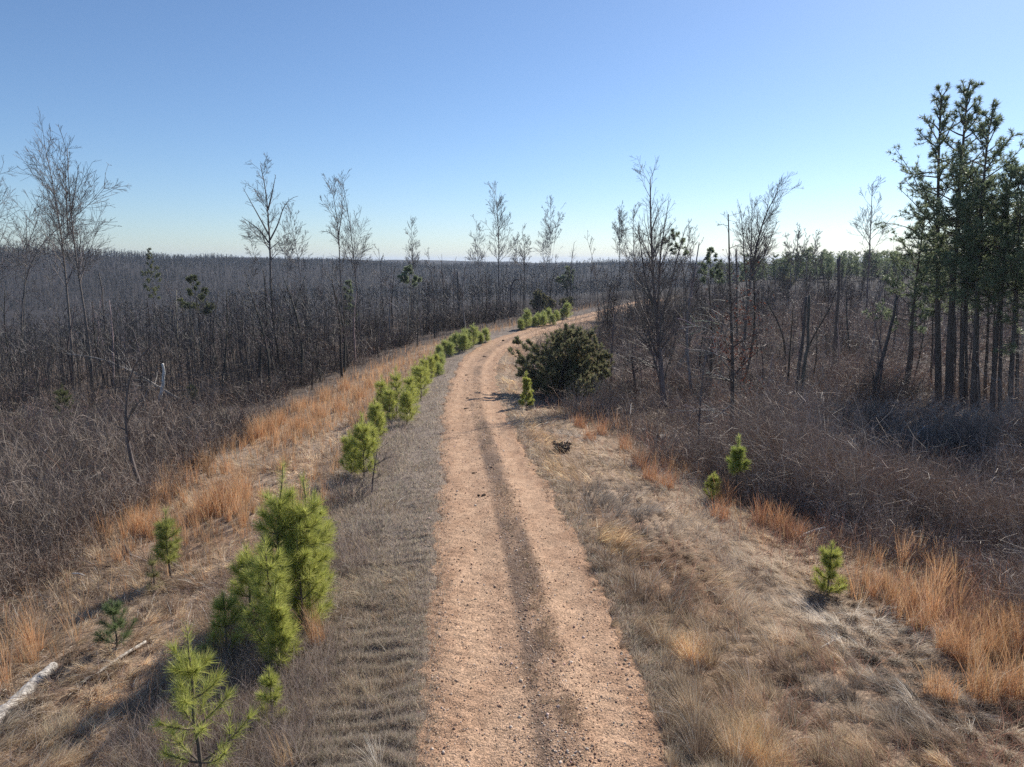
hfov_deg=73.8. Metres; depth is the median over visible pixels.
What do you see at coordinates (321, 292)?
bare sapling
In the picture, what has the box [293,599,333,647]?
grass tuft
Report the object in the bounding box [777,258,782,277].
pine
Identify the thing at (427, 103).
sky
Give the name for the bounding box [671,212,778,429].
bare tree
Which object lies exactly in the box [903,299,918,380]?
bare sapling
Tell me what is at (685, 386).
leafless shrub
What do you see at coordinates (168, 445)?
leafless shrub
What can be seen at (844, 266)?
pine
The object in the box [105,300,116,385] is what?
bare sapling
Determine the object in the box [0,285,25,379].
bare sapling
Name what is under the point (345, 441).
young pine
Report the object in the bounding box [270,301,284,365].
bare sapling
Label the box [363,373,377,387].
grass tuft
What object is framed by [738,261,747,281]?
pine
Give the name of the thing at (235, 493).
grass tuft
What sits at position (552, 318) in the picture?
young pine
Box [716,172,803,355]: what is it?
bare tree
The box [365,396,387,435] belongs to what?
young pine
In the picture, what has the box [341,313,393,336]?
leafless shrub
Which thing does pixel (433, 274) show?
bare tree
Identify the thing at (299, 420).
grass tuft
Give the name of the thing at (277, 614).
young pine
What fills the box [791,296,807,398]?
snag
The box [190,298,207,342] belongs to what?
bare sapling
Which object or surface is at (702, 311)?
bare tree
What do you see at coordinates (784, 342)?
bare sapling
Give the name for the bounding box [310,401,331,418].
grass tuft
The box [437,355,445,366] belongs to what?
young pine
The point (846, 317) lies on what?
bare sapling
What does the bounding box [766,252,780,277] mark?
pine
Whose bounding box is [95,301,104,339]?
bare sapling
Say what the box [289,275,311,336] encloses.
bare sapling
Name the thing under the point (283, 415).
grass tuft
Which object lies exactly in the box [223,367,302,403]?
leafless shrub
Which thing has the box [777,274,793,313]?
bare tree
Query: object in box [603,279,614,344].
bare sapling
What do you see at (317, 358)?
bare sapling
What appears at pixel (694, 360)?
leafless shrub
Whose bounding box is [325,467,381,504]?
leafless shrub
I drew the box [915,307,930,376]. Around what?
bare sapling
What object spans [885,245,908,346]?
bare tree
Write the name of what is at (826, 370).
leafless shrub
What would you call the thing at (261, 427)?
grass tuft
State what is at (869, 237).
bare tree
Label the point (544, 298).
cedar tree
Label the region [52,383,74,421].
young pine
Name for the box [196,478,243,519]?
grass tuft
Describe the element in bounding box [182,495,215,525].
grass tuft
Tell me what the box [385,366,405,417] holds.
young pine
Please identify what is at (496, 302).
bare sapling
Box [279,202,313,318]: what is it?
bare tree
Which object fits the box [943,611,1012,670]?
grass tuft
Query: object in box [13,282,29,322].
bare sapling
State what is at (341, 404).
grass tuft
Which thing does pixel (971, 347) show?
bare sapling
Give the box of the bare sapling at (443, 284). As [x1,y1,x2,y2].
[437,260,449,315]
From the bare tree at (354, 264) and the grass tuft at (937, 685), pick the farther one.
the bare tree at (354, 264)
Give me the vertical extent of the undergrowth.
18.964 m
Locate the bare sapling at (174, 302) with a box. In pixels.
[161,266,183,350]
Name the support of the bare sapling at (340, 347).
on the ground at (454, 360)
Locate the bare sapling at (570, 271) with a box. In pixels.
[561,241,575,297]
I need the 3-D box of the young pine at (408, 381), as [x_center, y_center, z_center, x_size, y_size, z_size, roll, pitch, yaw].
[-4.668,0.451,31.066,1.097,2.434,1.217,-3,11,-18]
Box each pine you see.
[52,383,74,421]
[90,598,140,646]
[143,553,164,592]
[145,618,259,766]
[149,506,184,577]
[181,384,199,403]
[195,587,256,653]
[225,539,267,619]
[232,529,302,655]
[241,461,306,582]
[252,665,289,728]
[254,582,305,671]
[258,484,333,618]
[278,531,335,633]
[281,471,340,616]
[300,487,338,577]
[338,429,362,473]
[343,411,378,477]
[361,419,382,451]
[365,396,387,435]
[368,375,388,411]
[379,382,397,421]
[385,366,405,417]
[397,384,416,423]
[398,370,421,413]
[409,373,422,397]
[410,362,426,390]
[411,359,430,399]
[417,353,433,387]
[425,350,437,377]
[431,350,442,369]
[434,343,445,358]
[434,362,444,375]
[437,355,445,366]
[440,336,451,354]
[444,340,458,354]
[450,331,461,349]
[455,331,469,350]
[458,332,471,351]
[467,322,478,346]
[467,332,475,347]
[477,331,484,343]
[481,326,490,341]
[517,318,526,329]
[517,371,535,408]
[522,309,532,328]
[529,315,539,326]
[540,312,546,325]
[546,307,552,320]
[547,312,556,324]
[553,309,560,319]
[559,307,566,317]
[562,301,573,318]
[702,471,721,500]
[724,262,733,282]
[725,433,751,497]
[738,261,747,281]
[740,251,749,281]
[757,260,766,278]
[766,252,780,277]
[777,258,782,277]
[779,250,792,276]
[791,249,804,276]
[799,245,814,275]
[807,249,817,274]
[809,257,819,277]
[810,539,848,595]
[815,249,827,275]
[823,250,835,275]
[824,254,835,279]
[836,255,849,277]
[845,250,855,275]
[852,252,859,270]
[853,257,861,277]
[860,249,874,279]
[869,251,881,277]
[872,254,882,273]
[877,250,887,277]
[883,258,891,274]
[884,250,899,277]
[891,256,900,276]
[903,256,911,278]
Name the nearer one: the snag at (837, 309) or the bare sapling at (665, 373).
the bare sapling at (665, 373)
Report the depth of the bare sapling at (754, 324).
44.18 m
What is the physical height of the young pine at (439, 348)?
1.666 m
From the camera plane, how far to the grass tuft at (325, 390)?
42.97 m
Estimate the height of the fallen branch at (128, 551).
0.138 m
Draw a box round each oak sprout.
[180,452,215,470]
[726,394,756,408]
[862,424,897,446]
[952,443,981,463]
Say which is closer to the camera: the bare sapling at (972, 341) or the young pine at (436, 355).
the bare sapling at (972, 341)
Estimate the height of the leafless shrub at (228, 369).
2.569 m
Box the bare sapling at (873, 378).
[862,351,877,400]
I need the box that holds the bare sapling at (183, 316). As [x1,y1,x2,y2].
[177,290,187,350]
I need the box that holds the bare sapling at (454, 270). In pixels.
[445,257,459,311]
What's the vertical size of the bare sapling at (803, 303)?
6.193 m
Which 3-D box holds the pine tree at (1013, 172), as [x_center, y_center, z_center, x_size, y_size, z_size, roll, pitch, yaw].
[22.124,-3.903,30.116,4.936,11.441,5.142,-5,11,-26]
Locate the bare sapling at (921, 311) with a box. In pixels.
[916,280,931,344]
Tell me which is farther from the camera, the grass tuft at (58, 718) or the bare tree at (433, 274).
the bare tree at (433, 274)
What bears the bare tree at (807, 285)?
on the ground at (454, 360)
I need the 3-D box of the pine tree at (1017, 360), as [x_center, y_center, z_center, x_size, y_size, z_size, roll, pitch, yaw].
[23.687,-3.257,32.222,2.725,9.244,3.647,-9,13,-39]
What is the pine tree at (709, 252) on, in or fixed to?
on the ground at (454, 360)
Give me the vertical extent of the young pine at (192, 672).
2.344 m
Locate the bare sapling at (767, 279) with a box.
[760,261,773,315]
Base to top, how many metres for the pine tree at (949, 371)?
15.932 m
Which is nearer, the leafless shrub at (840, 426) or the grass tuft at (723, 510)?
the grass tuft at (723, 510)
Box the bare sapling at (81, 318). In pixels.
[74,297,91,352]
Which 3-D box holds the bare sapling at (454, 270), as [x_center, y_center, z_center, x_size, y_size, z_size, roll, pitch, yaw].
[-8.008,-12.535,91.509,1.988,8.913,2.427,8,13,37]
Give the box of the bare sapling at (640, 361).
[640,328,646,387]
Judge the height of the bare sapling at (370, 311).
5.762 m
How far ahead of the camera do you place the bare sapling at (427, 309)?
76.90 m
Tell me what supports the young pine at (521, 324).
on the ground at (454, 360)
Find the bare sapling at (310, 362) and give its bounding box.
[304,333,314,389]
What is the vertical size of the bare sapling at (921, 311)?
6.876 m
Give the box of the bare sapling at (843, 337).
[840,319,850,360]
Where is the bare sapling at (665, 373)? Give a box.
[663,346,679,381]
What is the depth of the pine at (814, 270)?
167.57 m
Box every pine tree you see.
[141,248,162,332]
[175,274,215,364]
[339,279,357,324]
[396,264,421,314]
[556,266,574,294]
[664,228,697,344]
[697,246,724,304]
[862,144,959,388]
[893,78,1022,403]
[894,82,989,399]
[900,222,991,393]
[907,163,1021,405]
[909,232,958,382]
[923,178,1023,411]
[923,211,985,397]
[929,98,1023,409]
[932,157,1023,413]
[933,217,1009,405]
[946,200,1023,413]
[948,215,1010,398]
[958,163,1023,410]
[959,229,1022,374]
[969,230,1023,403]
[976,188,1023,381]
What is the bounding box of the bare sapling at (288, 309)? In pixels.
[277,283,294,355]
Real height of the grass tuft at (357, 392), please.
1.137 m
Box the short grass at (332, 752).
[190,345,741,766]
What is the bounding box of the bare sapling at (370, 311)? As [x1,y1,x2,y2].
[365,291,373,336]
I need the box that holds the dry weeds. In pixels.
[0,334,1023,766]
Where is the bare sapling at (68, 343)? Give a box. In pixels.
[63,305,78,388]
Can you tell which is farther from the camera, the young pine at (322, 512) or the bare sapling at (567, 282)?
the bare sapling at (567, 282)
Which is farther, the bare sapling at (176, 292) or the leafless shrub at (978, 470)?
the bare sapling at (176, 292)
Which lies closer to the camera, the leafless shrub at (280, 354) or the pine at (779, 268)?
the leafless shrub at (280, 354)
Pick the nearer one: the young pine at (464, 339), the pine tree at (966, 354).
the pine tree at (966, 354)
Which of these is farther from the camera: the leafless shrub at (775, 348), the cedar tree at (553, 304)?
the cedar tree at (553, 304)
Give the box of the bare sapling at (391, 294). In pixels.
[391,265,400,324]
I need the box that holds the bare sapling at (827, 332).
[824,320,829,354]
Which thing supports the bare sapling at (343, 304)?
on the ground at (454, 360)
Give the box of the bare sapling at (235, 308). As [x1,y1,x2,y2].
[224,297,239,371]
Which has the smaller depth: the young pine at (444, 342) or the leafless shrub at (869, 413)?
the leafless shrub at (869, 413)
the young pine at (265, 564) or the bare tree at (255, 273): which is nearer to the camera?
the young pine at (265, 564)
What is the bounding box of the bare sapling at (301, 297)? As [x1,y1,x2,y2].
[290,282,309,327]
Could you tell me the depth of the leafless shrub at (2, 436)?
34.52 m
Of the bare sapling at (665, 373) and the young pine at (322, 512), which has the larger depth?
the bare sapling at (665, 373)
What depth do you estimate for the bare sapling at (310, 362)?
48.03 m
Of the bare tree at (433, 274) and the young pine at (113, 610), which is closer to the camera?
the young pine at (113, 610)
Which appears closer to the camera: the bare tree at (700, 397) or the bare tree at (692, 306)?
the bare tree at (700, 397)
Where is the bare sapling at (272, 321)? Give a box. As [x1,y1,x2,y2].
[259,271,282,376]
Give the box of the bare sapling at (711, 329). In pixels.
[699,268,723,387]
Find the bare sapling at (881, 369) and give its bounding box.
[871,318,888,402]
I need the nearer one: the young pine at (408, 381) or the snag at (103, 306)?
the young pine at (408, 381)
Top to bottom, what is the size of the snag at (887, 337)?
5.822 m
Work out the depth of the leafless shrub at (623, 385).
39.60 m
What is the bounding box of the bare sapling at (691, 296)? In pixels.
[687,265,697,329]
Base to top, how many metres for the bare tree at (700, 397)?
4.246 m
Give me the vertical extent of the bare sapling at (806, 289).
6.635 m
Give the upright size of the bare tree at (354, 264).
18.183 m
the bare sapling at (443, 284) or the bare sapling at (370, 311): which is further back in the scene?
the bare sapling at (443, 284)
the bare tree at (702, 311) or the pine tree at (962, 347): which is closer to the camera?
the pine tree at (962, 347)
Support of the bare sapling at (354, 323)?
on the ground at (454, 360)
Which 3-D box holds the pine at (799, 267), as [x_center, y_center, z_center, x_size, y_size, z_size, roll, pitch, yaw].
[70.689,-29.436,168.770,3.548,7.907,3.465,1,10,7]
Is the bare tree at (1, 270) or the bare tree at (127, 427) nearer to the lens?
the bare tree at (127, 427)
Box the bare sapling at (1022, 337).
[1019,311,1023,361]
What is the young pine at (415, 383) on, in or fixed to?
on the ground at (454, 360)
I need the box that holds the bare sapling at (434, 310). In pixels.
[429,277,439,338]
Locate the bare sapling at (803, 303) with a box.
[798,277,811,326]
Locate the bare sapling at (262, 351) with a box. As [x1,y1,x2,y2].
[252,306,273,386]
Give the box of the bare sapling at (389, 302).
[381,264,398,341]
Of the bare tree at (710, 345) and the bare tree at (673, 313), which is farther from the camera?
the bare tree at (673, 313)
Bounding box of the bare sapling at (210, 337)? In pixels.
[204,309,214,369]
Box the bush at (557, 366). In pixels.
[507,322,612,399]
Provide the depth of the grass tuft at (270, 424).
32.95 m
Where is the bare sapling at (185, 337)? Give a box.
[184,317,188,370]
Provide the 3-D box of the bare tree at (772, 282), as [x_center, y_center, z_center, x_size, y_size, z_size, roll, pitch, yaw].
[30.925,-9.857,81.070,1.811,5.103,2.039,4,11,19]
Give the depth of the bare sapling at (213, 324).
63.77 m
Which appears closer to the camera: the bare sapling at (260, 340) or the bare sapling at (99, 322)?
the bare sapling at (260, 340)
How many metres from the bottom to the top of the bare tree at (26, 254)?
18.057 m
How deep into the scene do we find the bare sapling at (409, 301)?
75.52 m
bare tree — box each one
[0,155,42,285]
[0,195,52,381]
[1,162,130,355]
[12,108,98,385]
[30,125,115,385]
[31,244,63,366]
[111,341,160,488]
[238,153,296,350]
[242,228,262,312]
[262,270,269,343]
[271,201,299,320]
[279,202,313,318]
[319,173,357,323]
[327,168,374,344]
[365,443,400,492]
[371,245,388,311]
[402,216,420,309]
[422,247,441,309]
[466,214,487,291]
[483,181,522,302]
[508,232,519,267]
[510,224,532,288]
[534,194,565,279]
[536,231,552,289]
[584,230,605,314]
[595,275,625,343]
[600,270,622,306]
[609,291,684,385]
[611,155,693,406]
[611,200,631,292]
[616,203,651,344]
[616,341,662,393]
[618,293,636,343]
[636,273,653,344]
[662,319,679,368]
[665,276,696,339]
[666,220,699,336]
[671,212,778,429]
[687,282,702,316]
[687,345,713,443]
[688,261,702,306]
[692,275,720,335]
[696,313,723,379]
[707,272,734,324]
[711,260,728,303]
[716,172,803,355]
[724,280,738,313]
[744,270,774,327]
[765,279,778,317]
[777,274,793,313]
[782,222,809,292]
[795,263,816,307]
[804,229,823,292]
[811,254,844,317]
[833,259,852,301]
[842,279,857,318]
[846,175,894,329]
[854,263,873,300]
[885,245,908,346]
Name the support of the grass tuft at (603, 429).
on the ground at (454, 360)
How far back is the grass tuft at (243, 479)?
20.67 m
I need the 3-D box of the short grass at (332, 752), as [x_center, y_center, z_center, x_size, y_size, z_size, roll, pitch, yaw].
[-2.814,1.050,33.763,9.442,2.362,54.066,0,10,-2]
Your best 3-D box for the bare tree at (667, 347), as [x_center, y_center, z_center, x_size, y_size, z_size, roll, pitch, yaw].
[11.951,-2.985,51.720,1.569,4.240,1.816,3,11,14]
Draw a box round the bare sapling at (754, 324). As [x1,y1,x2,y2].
[745,275,761,375]
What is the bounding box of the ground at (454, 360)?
[0,252,1023,766]
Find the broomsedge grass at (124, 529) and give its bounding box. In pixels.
[0,301,1023,766]
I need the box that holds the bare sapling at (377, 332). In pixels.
[376,303,386,357]
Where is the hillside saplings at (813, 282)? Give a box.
[603,256,1023,344]
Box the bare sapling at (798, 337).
[796,318,800,356]
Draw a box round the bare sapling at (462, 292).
[455,257,468,328]
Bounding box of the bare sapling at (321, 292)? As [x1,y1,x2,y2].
[311,257,326,327]
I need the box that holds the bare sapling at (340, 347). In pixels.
[326,273,348,377]
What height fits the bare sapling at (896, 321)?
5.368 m
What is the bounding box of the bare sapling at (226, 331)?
[215,290,238,394]
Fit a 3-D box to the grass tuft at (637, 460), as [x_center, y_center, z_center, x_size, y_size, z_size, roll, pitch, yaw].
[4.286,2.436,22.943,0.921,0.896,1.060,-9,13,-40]
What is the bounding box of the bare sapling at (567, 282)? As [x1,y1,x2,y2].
[565,267,571,296]
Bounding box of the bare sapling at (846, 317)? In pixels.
[839,278,855,358]
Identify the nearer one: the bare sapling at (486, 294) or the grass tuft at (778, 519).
the grass tuft at (778, 519)
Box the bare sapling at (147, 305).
[142,295,149,337]
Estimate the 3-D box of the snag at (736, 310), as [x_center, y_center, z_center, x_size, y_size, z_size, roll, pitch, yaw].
[20.292,-7.832,61.828,1.101,9.084,0.621,-8,13,-37]
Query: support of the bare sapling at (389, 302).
on the ground at (454, 360)
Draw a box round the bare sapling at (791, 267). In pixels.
[783,248,795,291]
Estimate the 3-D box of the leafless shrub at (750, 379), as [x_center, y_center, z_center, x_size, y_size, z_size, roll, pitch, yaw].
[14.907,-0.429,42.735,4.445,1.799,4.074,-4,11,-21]
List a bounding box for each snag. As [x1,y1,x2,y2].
[94,272,108,365]
[99,295,110,354]
[457,272,460,312]
[510,279,519,304]
[734,248,739,338]
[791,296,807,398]
[800,295,813,399]
[831,256,840,372]
[833,259,841,367]
[871,295,897,399]
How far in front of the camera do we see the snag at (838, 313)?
46.80 m
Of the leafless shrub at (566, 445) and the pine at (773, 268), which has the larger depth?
the pine at (773, 268)
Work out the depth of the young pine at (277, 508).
11.65 m
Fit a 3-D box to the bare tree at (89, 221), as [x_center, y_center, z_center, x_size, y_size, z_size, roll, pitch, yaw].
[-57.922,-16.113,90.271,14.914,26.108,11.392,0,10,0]
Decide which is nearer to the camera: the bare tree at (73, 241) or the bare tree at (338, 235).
the bare tree at (73, 241)
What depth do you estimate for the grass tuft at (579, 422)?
29.44 m
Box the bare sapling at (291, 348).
[284,324,297,379]
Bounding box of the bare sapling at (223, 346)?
[217,328,229,374]
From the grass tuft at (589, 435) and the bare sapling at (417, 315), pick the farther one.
the bare sapling at (417, 315)
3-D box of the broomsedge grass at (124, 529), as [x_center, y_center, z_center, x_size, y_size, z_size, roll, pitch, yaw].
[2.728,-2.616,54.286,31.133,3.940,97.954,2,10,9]
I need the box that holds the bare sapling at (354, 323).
[347,291,359,360]
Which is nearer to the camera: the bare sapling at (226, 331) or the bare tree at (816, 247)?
the bare sapling at (226, 331)
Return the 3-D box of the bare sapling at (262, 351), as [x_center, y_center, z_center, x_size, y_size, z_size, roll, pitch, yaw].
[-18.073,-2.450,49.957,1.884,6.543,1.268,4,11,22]
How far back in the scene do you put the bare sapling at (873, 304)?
49.17 m
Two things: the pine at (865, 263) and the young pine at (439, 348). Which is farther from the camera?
the pine at (865, 263)
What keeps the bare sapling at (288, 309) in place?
on the ground at (454, 360)
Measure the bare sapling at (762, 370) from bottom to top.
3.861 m
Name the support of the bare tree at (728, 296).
on the ground at (454, 360)
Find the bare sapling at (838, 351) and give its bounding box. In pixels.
[831,325,846,387]
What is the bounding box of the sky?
[0,0,1023,263]
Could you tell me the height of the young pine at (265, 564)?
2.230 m
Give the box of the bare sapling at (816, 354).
[811,326,822,382]
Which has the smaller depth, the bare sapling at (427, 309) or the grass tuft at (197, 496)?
the grass tuft at (197, 496)
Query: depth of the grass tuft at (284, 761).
8.33 m
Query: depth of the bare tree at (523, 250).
179.43 m
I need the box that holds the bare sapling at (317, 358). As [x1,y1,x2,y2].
[306,334,319,379]
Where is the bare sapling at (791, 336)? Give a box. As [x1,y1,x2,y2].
[786,305,801,390]
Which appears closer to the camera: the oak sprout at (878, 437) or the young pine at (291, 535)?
the young pine at (291, 535)
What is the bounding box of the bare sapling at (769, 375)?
[765,355,773,398]
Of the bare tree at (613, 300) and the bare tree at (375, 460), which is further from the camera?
the bare tree at (613, 300)
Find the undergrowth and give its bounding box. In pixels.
[0,269,1023,659]
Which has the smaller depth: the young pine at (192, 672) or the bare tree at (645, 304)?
the young pine at (192, 672)
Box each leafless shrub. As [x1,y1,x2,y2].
[0,373,51,411]
[0,389,68,454]
[0,404,105,457]
[0,438,87,486]
[19,399,138,445]
[21,453,118,504]
[53,388,151,432]
[70,424,159,465]
[132,428,210,459]
[164,422,229,449]
[166,401,263,442]
[201,353,275,385]
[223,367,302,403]
[248,337,305,367]
[265,354,338,387]
[296,344,361,371]
[304,323,358,352]
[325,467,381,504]
[333,328,393,355]
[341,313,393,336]
[366,322,424,347]
[398,311,449,333]
[428,307,480,328]
[459,303,504,323]
[473,299,525,318]
[551,440,571,452]
[587,372,649,401]
[590,319,640,346]
[591,303,637,324]
[601,307,665,330]
[625,297,676,318]
[658,373,730,401]
[669,345,735,370]
[718,360,782,393]
[753,335,811,361]
[770,416,859,444]
[793,357,859,385]
[794,464,891,509]
[811,391,902,433]
[820,331,879,356]
[845,368,937,403]
[851,483,963,535]
[854,432,941,468]
[865,416,990,463]
[890,499,1023,553]
[900,437,969,476]
[901,443,1023,498]
[935,489,1023,530]
[941,409,1023,455]
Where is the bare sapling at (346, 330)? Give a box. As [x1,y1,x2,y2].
[342,309,353,370]
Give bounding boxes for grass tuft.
[2,622,37,669]
[29,702,82,740]
[115,504,168,537]
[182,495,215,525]
[189,475,229,510]
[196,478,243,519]
[203,469,244,509]
[211,476,253,510]
[213,464,256,500]
[241,414,269,440]
[248,408,280,434]
[267,729,304,766]
[272,408,287,425]
[287,395,308,409]
[288,411,308,430]
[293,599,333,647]
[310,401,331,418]
[315,383,332,400]
[330,394,350,410]
[337,374,351,389]
[351,382,368,400]
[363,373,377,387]
[572,411,587,428]
[583,425,596,440]
[595,417,610,435]
[615,431,634,450]
[631,445,652,469]
[640,459,662,481]
[653,470,679,489]
[707,492,734,521]
[713,472,748,506]
[748,493,775,525]
[762,500,795,531]
[782,513,809,540]
[886,584,920,617]
[895,590,940,635]
[911,658,977,705]
[925,602,988,662]
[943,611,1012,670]
[950,625,1023,706]
[966,627,1023,704]
[969,598,1023,662]
[997,592,1023,643]
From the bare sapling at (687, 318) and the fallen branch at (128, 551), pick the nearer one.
the fallen branch at (128, 551)
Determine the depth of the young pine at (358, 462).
20.88 m
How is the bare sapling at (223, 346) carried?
on the ground at (454, 360)
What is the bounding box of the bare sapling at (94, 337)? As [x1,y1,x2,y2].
[87,299,107,385]
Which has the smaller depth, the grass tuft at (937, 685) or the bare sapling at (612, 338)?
the grass tuft at (937, 685)
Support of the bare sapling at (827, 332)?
on the ground at (454, 360)
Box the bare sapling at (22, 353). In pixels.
[12,325,28,389]
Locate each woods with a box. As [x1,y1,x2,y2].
[0,242,917,311]
[0,252,881,416]
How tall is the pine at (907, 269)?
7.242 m
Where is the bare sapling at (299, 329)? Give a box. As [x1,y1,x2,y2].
[280,276,309,381]
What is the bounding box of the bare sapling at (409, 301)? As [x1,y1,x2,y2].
[406,266,415,335]
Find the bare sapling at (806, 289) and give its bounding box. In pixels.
[797,268,813,315]
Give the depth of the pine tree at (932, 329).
39.73 m
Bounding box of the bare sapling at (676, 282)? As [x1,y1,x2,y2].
[673,259,684,308]
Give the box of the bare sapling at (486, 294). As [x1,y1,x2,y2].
[481,268,491,325]
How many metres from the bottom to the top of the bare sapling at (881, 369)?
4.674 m
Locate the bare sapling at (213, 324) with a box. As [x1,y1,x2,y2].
[208,291,218,367]
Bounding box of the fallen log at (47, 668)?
[0,662,57,723]
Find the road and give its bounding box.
[411,299,676,766]
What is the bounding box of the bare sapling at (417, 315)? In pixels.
[412,289,424,345]
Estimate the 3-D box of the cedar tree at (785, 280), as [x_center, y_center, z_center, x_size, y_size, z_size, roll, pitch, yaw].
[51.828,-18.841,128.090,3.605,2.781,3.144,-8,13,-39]
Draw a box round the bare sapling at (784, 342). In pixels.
[760,291,786,375]
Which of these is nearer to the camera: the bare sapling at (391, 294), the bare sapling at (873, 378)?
the bare sapling at (873, 378)
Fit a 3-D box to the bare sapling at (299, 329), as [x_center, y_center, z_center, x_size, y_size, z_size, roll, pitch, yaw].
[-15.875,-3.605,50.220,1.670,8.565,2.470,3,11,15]
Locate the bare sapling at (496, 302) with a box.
[493,286,499,323]
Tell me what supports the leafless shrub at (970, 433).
on the ground at (454, 360)
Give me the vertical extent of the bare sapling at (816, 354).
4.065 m
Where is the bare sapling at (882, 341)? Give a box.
[870,303,887,370]
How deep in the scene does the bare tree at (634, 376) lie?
39.59 m
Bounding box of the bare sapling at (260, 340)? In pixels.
[236,280,273,392]
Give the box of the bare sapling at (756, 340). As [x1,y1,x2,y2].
[751,316,760,362]
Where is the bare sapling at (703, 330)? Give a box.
[696,321,707,376]
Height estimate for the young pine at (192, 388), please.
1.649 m
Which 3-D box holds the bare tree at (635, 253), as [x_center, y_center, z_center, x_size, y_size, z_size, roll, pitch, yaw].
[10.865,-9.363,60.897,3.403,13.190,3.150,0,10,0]
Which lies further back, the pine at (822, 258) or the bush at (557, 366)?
the pine at (822, 258)
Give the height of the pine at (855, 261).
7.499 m
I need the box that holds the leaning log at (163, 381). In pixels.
[157,363,164,402]
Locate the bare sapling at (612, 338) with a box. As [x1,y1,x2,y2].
[609,307,617,382]
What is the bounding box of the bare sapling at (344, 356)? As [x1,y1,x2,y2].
[330,284,351,371]
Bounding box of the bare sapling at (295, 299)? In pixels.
[289,273,303,348]
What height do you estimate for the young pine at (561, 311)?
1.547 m
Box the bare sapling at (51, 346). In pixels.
[45,327,57,372]
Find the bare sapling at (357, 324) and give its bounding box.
[355,299,362,338]
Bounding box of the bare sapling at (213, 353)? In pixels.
[213,332,217,383]
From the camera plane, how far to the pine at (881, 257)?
198.68 m
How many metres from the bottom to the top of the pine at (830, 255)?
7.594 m
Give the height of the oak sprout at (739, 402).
1.079 m
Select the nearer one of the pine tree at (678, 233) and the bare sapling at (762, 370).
the bare sapling at (762, 370)
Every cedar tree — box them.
[529,289,547,310]
[546,297,556,309]
[556,330,614,398]
[558,296,573,307]
[781,276,797,288]
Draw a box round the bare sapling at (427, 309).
[419,283,429,334]
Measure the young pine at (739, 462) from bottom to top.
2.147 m
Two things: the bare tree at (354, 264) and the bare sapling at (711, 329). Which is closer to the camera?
the bare sapling at (711, 329)
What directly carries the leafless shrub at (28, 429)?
on the ground at (454, 360)
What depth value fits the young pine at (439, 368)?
46.45 m
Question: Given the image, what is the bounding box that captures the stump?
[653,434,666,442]
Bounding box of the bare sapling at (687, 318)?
[667,237,706,394]
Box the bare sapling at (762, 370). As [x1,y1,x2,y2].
[759,336,764,398]
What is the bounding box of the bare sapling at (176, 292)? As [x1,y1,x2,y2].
[172,289,179,363]
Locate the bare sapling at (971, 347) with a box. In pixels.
[963,306,971,372]
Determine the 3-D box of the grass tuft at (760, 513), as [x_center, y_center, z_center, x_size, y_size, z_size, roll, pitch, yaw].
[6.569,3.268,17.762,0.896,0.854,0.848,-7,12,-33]
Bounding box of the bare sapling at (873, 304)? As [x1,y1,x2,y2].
[865,258,894,356]
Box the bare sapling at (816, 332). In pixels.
[803,306,830,386]
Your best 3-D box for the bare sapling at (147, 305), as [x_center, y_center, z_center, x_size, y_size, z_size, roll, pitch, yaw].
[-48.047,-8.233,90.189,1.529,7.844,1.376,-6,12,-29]
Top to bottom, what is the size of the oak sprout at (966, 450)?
1.094 m
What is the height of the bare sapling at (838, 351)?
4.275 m
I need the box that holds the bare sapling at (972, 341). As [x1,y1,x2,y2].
[968,309,984,392]
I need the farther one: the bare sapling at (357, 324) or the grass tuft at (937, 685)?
the bare sapling at (357, 324)
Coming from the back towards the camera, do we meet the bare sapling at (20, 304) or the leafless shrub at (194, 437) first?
the bare sapling at (20, 304)
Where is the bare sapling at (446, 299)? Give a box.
[442,285,450,325]
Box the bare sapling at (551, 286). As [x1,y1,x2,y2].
[549,263,557,298]
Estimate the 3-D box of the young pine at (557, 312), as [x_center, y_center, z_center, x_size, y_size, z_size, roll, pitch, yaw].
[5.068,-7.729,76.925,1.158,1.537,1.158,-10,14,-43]
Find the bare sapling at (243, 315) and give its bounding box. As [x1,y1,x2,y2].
[238,299,246,341]
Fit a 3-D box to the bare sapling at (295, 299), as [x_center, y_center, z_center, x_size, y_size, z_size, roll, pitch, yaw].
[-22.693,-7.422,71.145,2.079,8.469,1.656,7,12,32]
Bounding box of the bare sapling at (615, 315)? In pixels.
[610,294,622,345]
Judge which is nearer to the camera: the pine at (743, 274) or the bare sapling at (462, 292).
the bare sapling at (462, 292)
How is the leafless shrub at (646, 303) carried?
on the ground at (454, 360)
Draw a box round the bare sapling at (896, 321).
[891,291,899,351]
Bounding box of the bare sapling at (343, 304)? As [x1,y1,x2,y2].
[340,285,357,363]
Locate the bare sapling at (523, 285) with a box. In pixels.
[517,256,527,311]
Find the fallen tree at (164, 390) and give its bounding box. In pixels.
[58,343,180,398]
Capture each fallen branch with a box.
[89,640,145,678]
[122,544,132,556]
[820,631,841,647]
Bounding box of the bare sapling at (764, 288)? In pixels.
[761,275,767,301]
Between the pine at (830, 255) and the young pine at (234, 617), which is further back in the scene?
the pine at (830, 255)
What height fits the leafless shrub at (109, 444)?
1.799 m
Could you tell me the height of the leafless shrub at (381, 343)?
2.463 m
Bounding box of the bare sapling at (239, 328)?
[228,301,242,359]
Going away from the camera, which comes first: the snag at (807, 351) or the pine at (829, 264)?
the snag at (807, 351)
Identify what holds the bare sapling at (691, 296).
on the ground at (454, 360)
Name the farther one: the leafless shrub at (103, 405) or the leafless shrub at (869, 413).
the leafless shrub at (103, 405)

